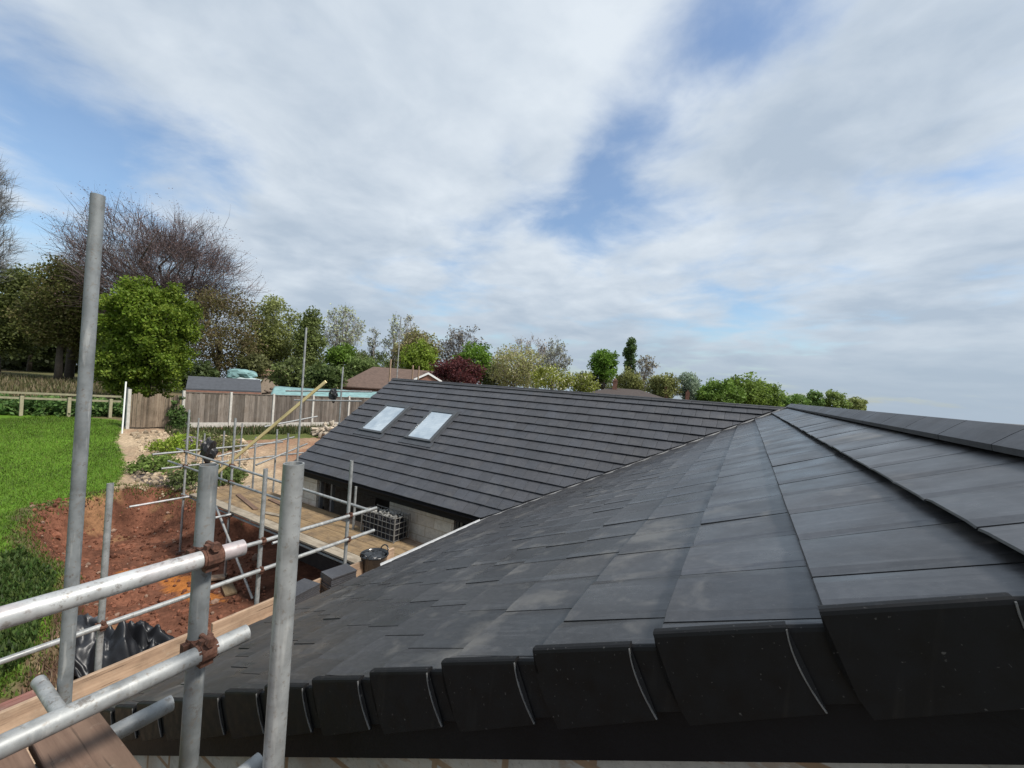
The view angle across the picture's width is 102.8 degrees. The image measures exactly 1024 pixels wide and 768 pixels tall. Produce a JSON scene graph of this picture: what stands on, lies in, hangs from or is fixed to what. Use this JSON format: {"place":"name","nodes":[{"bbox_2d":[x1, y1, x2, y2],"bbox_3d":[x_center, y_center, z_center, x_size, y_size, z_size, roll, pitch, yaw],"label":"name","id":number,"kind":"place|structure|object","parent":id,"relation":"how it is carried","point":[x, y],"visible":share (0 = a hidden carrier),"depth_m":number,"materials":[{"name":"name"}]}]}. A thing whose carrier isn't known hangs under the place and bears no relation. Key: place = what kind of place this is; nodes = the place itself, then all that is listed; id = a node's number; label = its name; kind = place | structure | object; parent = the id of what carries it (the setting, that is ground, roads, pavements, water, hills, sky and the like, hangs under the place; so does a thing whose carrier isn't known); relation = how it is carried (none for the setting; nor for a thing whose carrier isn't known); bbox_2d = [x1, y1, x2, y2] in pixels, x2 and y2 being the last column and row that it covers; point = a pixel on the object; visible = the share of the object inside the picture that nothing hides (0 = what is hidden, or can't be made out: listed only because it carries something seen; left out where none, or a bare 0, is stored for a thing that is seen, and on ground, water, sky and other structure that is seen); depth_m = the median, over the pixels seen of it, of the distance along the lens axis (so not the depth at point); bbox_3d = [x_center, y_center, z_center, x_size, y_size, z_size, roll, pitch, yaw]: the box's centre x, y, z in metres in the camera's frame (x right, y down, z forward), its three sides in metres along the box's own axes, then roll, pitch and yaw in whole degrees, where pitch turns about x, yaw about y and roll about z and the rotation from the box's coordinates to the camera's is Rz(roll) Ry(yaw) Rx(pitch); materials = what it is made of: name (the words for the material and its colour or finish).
{"place":"outdoors","nodes":[
{"label":"outdoors","id":0,"kind":"place"},
{"bbox_2d":[0,372,123,400],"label":"rough grass","id":1,"kind":"structure","parent":0,"point":[11,382],"depth_m":33.19,"materials":[{"name":"brown plant"}]},
{"bbox_2d":[0,415,127,686],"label":"lawn grass","id":2,"kind":"structure","parent":0,"point":[37,419],"depth_m":15.43,"materials":[{"name":"green plant"}]},
{"bbox_2d":[0,481,255,698],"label":"bank edge grass","id":3,"kind":"structure","parent":0,"point":[57,568],"depth_m":9.62,"materials":[{"name":"green plant"}]},
{"bbox_2d":[0,370,337,703],"bbox_3d":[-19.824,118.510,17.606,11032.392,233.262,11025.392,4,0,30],"label":"ground","id":4,"kind":"structure","parent":0,"point":[245,531],"depth_m":12.87,"materials":[{"name":"soil"}]},
{"bbox_2d":[0,159,34,286],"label":"bare tree","id":5,"kind":"object","parent":4,"relation":"on","point":[2,219],"visible":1,"depth_m":39.97,"materials":[{"name":"brown plant"}]},
{"bbox_2d":[0,690,36,710],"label":"painted plank","id":6,"kind":"object","parent":4,"relation":"on","point":[17,699],"visible":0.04,"depth_m":4.26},
{"bbox_2d":[0,544,56,677],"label":"nettle patch","id":7,"kind":"object","parent":4,"relation":"on","point":[20,587],"visible":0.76,"depth_m":7.90,"materials":[{"name":"green plant"}]},
{"bbox_2d":[0,259,56,371],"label":"dense tree","id":8,"kind":"object","parent":4,"relation":"on","point":[10,336],"visible":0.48,"depth_m":45.58,"materials":[{"name":"green plant"}]},
{"bbox_2d":[1,304,77,370],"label":"dense tree","id":9,"kind":"object","parent":4,"relation":"on","point":[32,360],"visible":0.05,"depth_m":57.99,"materials":[{"name":"green plant"}]},
{"bbox_2d":[1,349,78,373],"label":"wood","id":10,"kind":"object","parent":4,"relation":"on","point":[11,364],"visible":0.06,"depth_m":62.71,"materials":[{"name":"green plant"}]},
{"bbox_2d":[22,614,75,693],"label":"dry root litter","id":11,"kind":"object","parent":4,"relation":"on","point":[57,630],"visible":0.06,"depth_m":6.29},
{"bbox_2d":[1,253,109,378],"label":"dense tree","id":12,"kind":"object","parent":4,"relation":"on","point":[43,309],"visible":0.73,"depth_m":40.43,"materials":[{"name":"green plant"}]},
{"bbox_2d":[0,391,121,417],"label":"rail fence","id":13,"kind":"object","parent":4,"relation":"on","point":[68,400],"visible":0.81,"depth_m":21.01,"materials":[{"name":"brown wood"}]},
{"bbox_2d":[39,230,85,378],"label":"copper tree","id":14,"kind":"object","parent":4,"relation":"on","point":[69,369],"visible":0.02,"depth_m":45.77,"materials":[{"name":"brown plant"}]},
{"bbox_2d":[0,393,130,416],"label":"undergrowth","id":15,"kind":"object","parent":4,"relation":"on","point":[32,407],"visible":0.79,"depth_m":21.16,"materials":[{"name":"green plant"}]},
{"bbox_2d":[93,342,137,399],"bbox_3d":[-26.222,-0.850,26.960,2.890,4.374,2.752,4,0,-3],"label":"garden shrub","id":16,"kind":"object","parent":4,"relation":"on","point":[105,373],"visible":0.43,"depth_m":26.39,"materials":[{"name":"green plant"}]},
{"bbox_2d":[74,613,174,677],"bbox_3d":[-6.434,4.631,7.170,2.848,1.129,1.622,4,0,14],"label":"plastic sheet","id":17,"kind":"object","parent":4,"relation":"on","point":[123,640],"visible":0.31,"depth_m":6.98,"materials":[{"name":"plastic"}]},
{"bbox_2d":[29,492,266,636],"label":"earth clods","id":18,"kind":"object","parent":4,"relation":"on","point":[56,534],"visible":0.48,"depth_m":11.03,"materials":[{"name":"soil"}]},
{"bbox_2d":[94,275,204,398],"bbox_3d":[-24.971,-2.984,28.013,6.160,8.769,5.901,4,0,0],"label":"bright tree","id":19,"kind":"object","parent":4,"relation":"on","point":[155,326],"visible":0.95,"depth_m":26.63,"materials":[{"name":"green plant"}]},
{"bbox_2d":[29,184,274,386],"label":"copper tree","id":20,"kind":"object","parent":4,"relation":"on","point":[182,250],"visible":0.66,"depth_m":41.10,"materials":[{"name":"brown plant"}]},
{"bbox_2d":[0,192,304,767],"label":"gable scaffold","id":21,"kind":"object","parent":4,"relation":"on","point":[202,559],"visible":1,"depth_m":1.39,"materials":[{"name":"metal"}]},
{"bbox_2d":[0,748,35,767],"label":"scaffold board","id":22,"kind":"object","parent":21,"relation":"on","point":[21,759],"visible":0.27,"depth_m":1.24,"materials":[{"name":"brown wood"}]},
{"bbox_2d":[28,713,141,767],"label":"scaffold board","id":23,"kind":"object","parent":21,"relation":"on","point":[94,741],"visible":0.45,"depth_m":1.28,"materials":[{"name":"brown wood"}]},
{"bbox_2d":[125,389,179,428],"bbox_3d":[-17.837,1.287,20.324,2.068,1.960,0.229,4,0,-28],"label":"panel fence","id":24,"kind":"object","parent":4,"relation":"on","point":[141,414],"visible":0.9,"depth_m":20.17,"materials":[{"name":"wood"}]},
{"bbox_2d":[123,453,182,474],"bbox_3d":[-13.622,3.045,15.591,1.702,0.849,1.719,4,0,-4],"label":"garden shrub","id":25,"kind":"object","parent":4,"relation":"on","point":[147,463],"visible":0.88,"depth_m":15.36,"materials":[{"name":"green plant"}]},
{"bbox_2d":[144,431,200,456],"bbox_3d":[-14.785,2.620,17.780,2.178,0.937,1.792,4,0,30],"label":"garden shrub","id":26,"kind":"object","parent":4,"relation":"on","point":[174,442],"visible":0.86,"depth_m":17.52,"materials":[{"name":"green plant"}]},
{"bbox_2d":[165,396,190,429],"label":"garden shrub","id":27,"kind":"object","parent":4,"relation":"on","point":[178,420],"visible":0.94,"depth_m":20.57,"materials":[{"name":"green plant"}]},
{"bbox_2d":[0,460,376,671],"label":"eave scaffold","id":28,"kind":"object","parent":4,"relation":"on","point":[102,624],"visible":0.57,"depth_m":4.66,"materials":[{"name":"metal"}]},
{"bbox_2d":[0,633,186,733],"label":"toe board","id":29,"kind":"object","parent":28,"relation":"on","point":[20,713],"depth_m":4.18,"materials":[{"name":"brown wood"}]},
{"bbox_2d":[211,547,393,637],"bbox_3d":[-2.972,3.143,6.353,0.045,0.262,3.000,4,0,30],"label":"toe board","id":30,"kind":"object","parent":28,"relation":"on","point":[252,614],"visible":0.51,"depth_m":5.43,"materials":[{"name":"brown wood"}]},
{"bbox_2d":[130,429,249,498],"bbox_3d":[-13.501,3.146,17.524,4.232,1.434,9.610,4,0,-44],"label":"garden rubble","id":31,"kind":"object","parent":4,"relation":"on","point":[156,474],"visible":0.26,"depth_m":17.16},
{"bbox_2d":[161,461,224,490],"bbox_3d":[-11.589,3.313,15.017,2.207,0.885,2.111,4,0,30],"label":"garden shrub","id":32,"kind":"object","parent":4,"relation":"on","point":[191,477],"visible":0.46,"depth_m":14.40,"materials":[{"name":"green plant"}]},
{"bbox_2d":[174,360,221,388],"bbox_3d":[-26.099,-0.378,33.949,3.731,3.337,3.546,4,0,30],"label":"bush","id":33,"kind":"object","parent":4,"relation":"on","point":[202,369],"visible":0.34,"depth_m":33.47,"materials":[{"name":"green plant"}]},
{"bbox_2d":[190,435,243,452],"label":"garden shrub","id":34,"kind":"object","parent":4,"relation":"on","point":[228,442],"visible":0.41,"depth_m":18.71,"materials":[{"name":"green plant"}]},
{"bbox_2d":[186,376,260,393],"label":"roof","id":35,"kind":"structure","parent":4,"relation":"on","point":[219,385],"depth_m":25.47,"materials":[{"name":"grey"}]},
{"bbox_2d":[185,283,270,377],"bbox_3d":[-28.365,-4.406,39.778,8.224,10.950,8.219,4,0,8],"label":"dense tree","id":36,"kind":"object","parent":4,"relation":"on","point":[220,360],"visible":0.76,"depth_m":39.27,"materials":[{"name":"green plant"}]},
{"bbox_2d":[221,582,236,596],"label":"sole board","id":37,"kind":"object","parent":4,"relation":"on","point":[229,589],"visible":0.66,"depth_m":10.04,"materials":[{"name":"brown wood"}]},
{"bbox_2d":[217,464,248,485],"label":"garden shrub","id":38,"kind":"object","parent":4,"relation":"on","point":[238,475],"visible":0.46,"depth_m":15.21,"materials":[{"name":"green plant"}]},
{"bbox_2d":[226,369,257,377],"bbox_3d":[-21.887,-0.634,32.989,2.165,1.171,2.092,4,0,30],"label":"covered heap","id":39,"kind":"object","parent":4,"relation":"on","point":[238,373],"visible":0.66,"depth_m":32.28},
{"bbox_2d":[164,422,329,435],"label":"fence foot weeds","id":40,"kind":"object","parent":4,"relation":"on","point":[251,429],"visible":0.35,"depth_m":21.59,"materials":[{"name":"green plant"}]},
{"bbox_2d":[129,410,372,599],"bbox_3d":[-7.440,2.985,11.973,12.232,4.243,4.900,4,0,30],"label":"front scaffold","id":41,"kind":"object","parent":4,"relation":"on","point":[183,495],"visible":0.62,"depth_m":10.54,"materials":[{"name":"metal"}]},
{"bbox_2d":[200,437,217,463],"bbox_3d":[-9.069,1.991,12.208,0.432,0.804,0.428,4,0,30],"label":"bin bag","id":42,"kind":"object","parent":41,"relation":"hanging from","point":[208,448],"visible":0.88,"depth_m":12.11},
{"bbox_2d":[190,493,259,520],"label":"scaffold board","id":43,"kind":"object","parent":41,"relation":"on","point":[240,512],"visible":0.52,"depth_m":10.63,"materials":[{"name":"grey wood"}]},
{"bbox_2d":[217,493,278,523],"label":"scaffold board","id":44,"kind":"object","parent":41,"relation":"on","point":[238,504],"visible":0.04,"depth_m":10.91,"materials":[{"name":"brown wood"}]},
{"bbox_2d":[217,489,279,513],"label":"scaffold board","id":45,"kind":"object","parent":41,"relation":"on","point":[235,497],"visible":0.28,"depth_m":11.39,"materials":[{"name":"brown wood"}]},
{"bbox_2d":[223,488,279,509],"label":"scaffold board","id":46,"kind":"object","parent":41,"relation":"on","point":[256,499],"visible":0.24,"depth_m":11.71,"materials":[{"name":"brown wood"}]},
{"bbox_2d":[218,380,326,473],"bbox_3d":[-7.266,1.361,12.200,4.625,0.087,0.052,-39,-4,5],"label":"timber batten","id":47,"kind":"object","parent":41,"relation":"on","point":[279,420],"visible":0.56,"depth_m":12.16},
{"bbox_2d":[258,489,340,517],"bbox_3d":[-6.274,3.424,11.769,3.800,0.045,0.265,4,0,30],"label":"scaffold board","id":48,"kind":"object","parent":41,"relation":"on","point":[319,510],"visible":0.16,"depth_m":11.29,"materials":[{"name":"brown wood"}]},
{"bbox_2d":[250,517,360,563],"bbox_3d":[-4.205,3.517,8.921,5.065,0.045,0.265,4,0,30],"label":"scaffold board","id":49,"kind":"object","parent":41,"relation":"on","point":[337,552],"visible":0.35,"depth_m":8.92,"materials":[{"name":"grey wood"}]},
{"bbox_2d":[300,525,363,555],"bbox_3d":[-3.616,3.556,8.893,4.015,0.048,0.265,4,0,30],"label":"scaffold board","id":50,"kind":"object","parent":41,"relation":"on","point":[353,549],"visible":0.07,"depth_m":9.16,"materials":[{"name":"brown wood"}]},
{"bbox_2d":[300,519,397,556],"bbox_3d":[-3.631,3.557,9.217,4.365,0.045,0.265,4,0,30],"label":"scaffold board","id":51,"kind":"object","parent":41,"relation":"on","point":[340,536],"visible":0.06,"depth_m":9.44,"materials":[{"name":"brown wood"}]},
{"bbox_2d":[301,512,406,554],"bbox_3d":[-3.647,3.552,9.540,4.715,0.048,0.265,4,0,30],"label":"scaffold board","id":52,"kind":"object","parent":41,"relation":"on","point":[364,538],"depth_m":9.57,"materials":[{"name":"brown wood"}]},
{"bbox_2d":[301,507,415,550],"bbox_3d":[-3.662,3.553,9.863,5.065,0.045,0.265,4,0,30],"label":"scaffold board","id":53,"kind":"object","parent":41,"relation":"on","point":[404,546],"visible":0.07,"depth_m":9.99,"materials":[{"name":"brown wood"}]},
{"bbox_2d":[360,504,410,543],"bbox_3d":[-3.008,3.284,9.695,1.120,0.577,0.500,4,0,30],"label":"wire crate","id":54,"kind":"object","parent":53,"relation":"on","point":[388,525],"visible":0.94,"depth_m":9.53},
{"bbox_2d":[341,519,423,546],"bbox_3d":[-2.755,3.671,9.730,4.250,0.045,0.265,4,0,30],"label":"scaffold board","id":55,"kind":"object","parent":41,"relation":"on","point":[405,540],"depth_m":9.59,"materials":[{"name":"brown wood"}]},
{"bbox_2d":[234,352,272,379],"bbox_3d":[-25.244,-0.924,40.050,3.880,4.443,3.732,4,0,30],"label":"bush","id":56,"kind":"object","parent":4,"relation":"on","point":[256,362],"visible":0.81,"depth_m":39.24,"materials":[{"name":"green plant"}]},
{"bbox_2d":[235,294,300,365],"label":"willow tree","id":57,"kind":"object","parent":4,"relation":"on","point":[275,330],"visible":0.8,"depth_m":44.85,"materials":[{"name":"green plant"}]},
{"bbox_2d":[257,368,287,394],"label":"garden shed","id":58,"kind":"structure","parent":4,"relation":"on","point":[266,385],"depth_m":39.67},
{"bbox_2d":[181,390,369,428],"bbox_3d":[-11.953,1.655,24.915,12.812,1.960,0.330,4,0,-39],"label":"panel fence","id":59,"kind":"object","parent":4,"relation":"on","point":[210,409],"visible":0.67,"depth_m":22.99,"materials":[{"name":"wood"}]},
{"bbox_2d":[267,356,308,387],"bbox_3d":[-19.484,-0.391,36.129,4.118,4.287,4.140,4,0,-15],"label":"bush","id":60,"kind":"object","parent":4,"relation":"on","point":[285,368],"visible":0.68,"depth_m":35.13,"materials":[{"name":"green plant"}]},
{"bbox_2d":[195,317,401,521],"bbox_3d":[-7.146,0.709,16.192,8.418,8.800,8.328,4,0,-37],"label":"scaffold","id":61,"kind":"object","parent":4,"relation":"on","point":[299,420],"visible":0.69,"depth_m":13.58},
{"bbox_2d":[291,305,328,387],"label":"conifer tree","id":62,"kind":"object","parent":4,"relation":"on","point":[310,321],"visible":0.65,"depth_m":43.28,"materials":[{"name":"green plant"}]},
{"bbox_2d":[270,386,376,397],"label":"sheeted store","id":63,"kind":"structure","parent":4,"relation":"on","point":[278,390],"depth_m":30.52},
{"bbox_2d":[310,420,336,438],"bbox_3d":[-10.183,2.608,23.284,2.014,1.033,2.250,4,0,30],"label":"stone pile","id":64,"kind":"object","parent":4,"relation":"on","point":[321,432],"visible":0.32,"depth_m":22.68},
{"bbox_2d":[304,360,347,389],"bbox_3d":[-15.414,0.044,34.029,3.475,4.027,3.463,4,0,8],"label":"bush","id":65,"kind":"object","parent":4,"relation":"on","point":[314,377],"visible":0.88,"depth_m":33.16,"materials":[{"name":"green plant"}]},
{"bbox_2d":[322,342,357,387],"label":"bright tree","id":66,"kind":"object","parent":4,"relation":"on","point":[339,354],"visible":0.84,"depth_m":45.15,"materials":[{"name":"green plant"}]},
{"bbox_2d":[321,303,365,358],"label":"birch tree","id":67,"kind":"object","parent":4,"relation":"on","point":[348,336],"visible":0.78,"depth_m":51.43,"materials":[{"name":"green plant"}]},
{"bbox_2d":[338,354,382,380],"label":"bush","id":68,"kind":"object","parent":4,"relation":"on","point":[357,365],"visible":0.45,"depth_m":42.89,"materials":[{"name":"green plant"}]},
{"bbox_2d":[364,326,380,359],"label":"slim tree","id":69,"kind":"object","parent":4,"relation":"on","point":[372,352],"visible":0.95,"depth_m":57.84,"materials":[{"name":"green plant"}]},
{"bbox_2d":[347,349,399,370],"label":"bush","id":70,"kind":"object","parent":4,"relation":"on","point":[386,363],"visible":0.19,"depth_m":58.96,"materials":[{"name":"green plant"}]},
{"bbox_2d":[379,314,404,367],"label":"slim tree","id":71,"kind":"object","parent":4,"relation":"on","point":[386,343],"visible":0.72,"depth_m":57.72,"materials":[{"name":"green plant"}]},
{"bbox_2d":[337,367,450,391],"bbox_3d":[-10.071,0.862,38.084,11.100,4.566,10.383,4,0,-15],"label":"bungalow","id":72,"kind":"object","parent":4,"relation":"on","point":[374,379],"visible":0.3,"depth_m":36.46,"materials":[{"name":"tile"}]},
{"bbox_2d":[391,325,444,368],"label":"olive tree","id":73,"kind":"object","parent":4,"relation":"on","point":[412,338],"visible":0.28,"depth_m":53.11,"materials":[{"name":"green plant"}]},
{"bbox_2d":[397,338,440,370],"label":"bright tree","id":74,"kind":"object","parent":4,"relation":"on","point":[417,356],"visible":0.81,"depth_m":48.89,"materials":[{"name":"green plant"}]},
{"bbox_2d":[428,355,486,383],"bbox_3d":[-5.467,-0.073,40.139,5.874,5.592,5.499,4,0,30],"label":"red tree","id":75,"kind":"object","parent":4,"relation":"on","point":[455,371],"visible":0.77,"depth_m":38.99,"materials":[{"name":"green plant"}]},
{"bbox_2d":[437,325,485,361],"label":"budding tree","id":76,"kind":"object","parent":4,"relation":"on","point":[451,342],"visible":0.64,"depth_m":54.76,"materials":[{"name":"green plant"}]},
{"bbox_2d":[452,340,494,382],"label":"bright tree","id":77,"kind":"object","parent":4,"relation":"on","point":[482,356],"visible":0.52,"depth_m":51.06,"materials":[{"name":"green plant"}]},
{"bbox_2d":[479,362,504,385],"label":"bush","id":78,"kind":"object","parent":4,"relation":"on","point":[486,381],"visible":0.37,"depth_m":50.70,"materials":[{"name":"green plant"}]},
{"bbox_2d":[486,343,546,387],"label":"willow tree","id":79,"kind":"object","parent":4,"relation":"on","point":[502,362],"visible":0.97,"depth_m":46.79,"materials":[{"name":"green plant"}]},
{"bbox_2d":[508,335,550,387],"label":"budding tree","id":80,"kind":"object","parent":4,"relation":"on","point":[527,344],"visible":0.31,"depth_m":59.60,"materials":[{"name":"grey plant"}]},
{"bbox_2d":[528,363,576,390],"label":"blossom bush","id":81,"kind":"object","parent":4,"relation":"on","point":[559,380],"visible":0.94,"depth_m":41.51,"materials":[{"name":"green plant"}]},
{"bbox_2d":[540,335,572,389],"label":"birch tree","id":82,"kind":"object","parent":4,"relation":"on","point":[555,353],"visible":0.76,"depth_m":55.58,"materials":[{"name":"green plant"}]},
{"bbox_2d":[99,378,1023,767],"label":"house","id":83,"kind":"structure","parent":4,"relation":"on","point":[591,580],"depth_m":1.40,"materials":[{"name":"tile"}]},
{"bbox_2d":[318,481,334,554],"bbox_3d":[-5.303,3.660,11.620,0.564,2.284,0.100,4,0,30],"label":"window frame","id":84,"kind":"structure","parent":83,"relation":"in","point":[321,488],"depth_m":11.52,"materials":[{"name":"plastic"}]},
{"bbox_2d":[562,371,601,392],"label":"blossom bush","id":85,"kind":"object","parent":4,"relation":"on","point":[579,386],"visible":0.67,"depth_m":42.33,"materials":[{"name":"green plant"}]},
{"bbox_2d":[586,348,619,389],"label":"round tree","id":86,"kind":"object","parent":4,"relation":"on","point":[600,359],"visible":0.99,"depth_m":54.30,"materials":[{"name":"green plant"}]},
{"bbox_2d":[592,378,662,397],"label":"hipped house","id":87,"kind":"structure","parent":4,"relation":"on","point":[614,389],"depth_m":45.51,"materials":[{"name":"red brick"}]},
{"bbox_2d":[622,336,637,371],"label":"cypress tree","id":88,"kind":"object","parent":4,"relation":"on","point":[630,349],"visible":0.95,"depth_m":57.64,"materials":[{"name":"green plant"}]},
{"bbox_2d":[616,366,646,391],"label":"olive tree","id":89,"kind":"object","parent":4,"relation":"on","point":[629,380],"visible":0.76,"depth_m":51.33,"materials":[{"name":"green plant"}]},
{"bbox_2d":[634,355,659,391],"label":"budding tree","id":90,"kind":"object","parent":4,"relation":"on","point":[646,367],"visible":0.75,"depth_m":57.63,"materials":[{"name":"grey plant"}]},
{"bbox_2d":[645,372,681,398],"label":"olive tree","id":91,"kind":"object","parent":4,"relation":"on","point":[657,384],"visible":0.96,"depth_m":49.05,"materials":[{"name":"green plant"}]},
{"bbox_2d":[675,371,701,399],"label":"silver tree","id":92,"kind":"object","parent":4,"relation":"on","point":[691,383],"visible":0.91,"depth_m":49.59,"materials":[{"name":"green plant"}]},
{"bbox_2d":[695,377,748,403],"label":"bushy tree","id":93,"kind":"object","parent":4,"relation":"on","point":[723,392],"visible":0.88,"depth_m":46.98,"materials":[{"name":"green plant"}]},
{"bbox_2d":[730,371,772,405],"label":"bushy tree","id":94,"kind":"object","parent":4,"relation":"on","point":[754,391],"visible":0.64,"depth_m":48.69,"materials":[{"name":"green plant"}]},
{"bbox_2d":[757,382,787,406],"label":"bushy tree","id":95,"kind":"object","parent":4,"relation":"on","point":[777,397],"visible":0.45,"depth_m":49.01,"materials":[{"name":"green plant"}]},
{"bbox_2d":[781,393,812,406],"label":"hedge tree","id":96,"kind":"object","parent":4,"relation":"on","point":[797,398],"visible":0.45,"depth_m":51.16,"materials":[{"name":"green plant"}]},
{"bbox_2d":[805,389,825,406],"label":"hedge tree","id":97,"kind":"object","parent":4,"relation":"on","point":[817,398],"visible":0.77,"depth_m":53.41,"materials":[{"name":"green plant"}]},
{"bbox_2d":[821,389,852,408],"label":"hedge tree","id":98,"kind":"object","parent":4,"relation":"on","point":[834,399],"visible":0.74,"depth_m":53.32,"materials":[{"name":"green plant"}]},
{"bbox_2d":[846,396,868,410],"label":"hedge tree","id":99,"kind":"object","parent":4,"relation":"on","point":[859,404],"visible":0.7,"depth_m":55.28,"materials":[{"name":"green plant"}]},
{"bbox_2d":[0,0,1023,424],"label":"sky","id":100,"kind":"structure","parent":0,"point":[803,196],"materials":[{"name":"blue"}]},
{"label":"scaffold board","id":101,"kind":"object","parent":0,"visible":0},
{"bbox_2d":[295,578,319,604],"bbox_3d":[-3.066,3.091,5.877,0.334,0.349,0.438,4,0,22],"label":"tile stack","id":102,"kind":"object","parent":101,"relation":"on","point":[306,589],"visible":0.38,"depth_m":5.88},
{"bbox_2d":[320,563,356,592],"bbox_3d":[-2.745,3.113,6.431,0.335,0.349,0.439,4,0,37],"label":"tile stack","id":103,"kind":"object","parent":101,"relation":"on","point":[336,576],"visible":0.57,"depth_m":6.33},
{"bbox_2d":[360,544,388,572],"bbox_3d":[-2.420,3.098,7.163,0.490,0.427,0.528,4,0,30],"label":"rubber tub","id":104,"kind":"object","parent":101,"relation":"on","point":[372,558],"visible":0.89,"depth_m":7.03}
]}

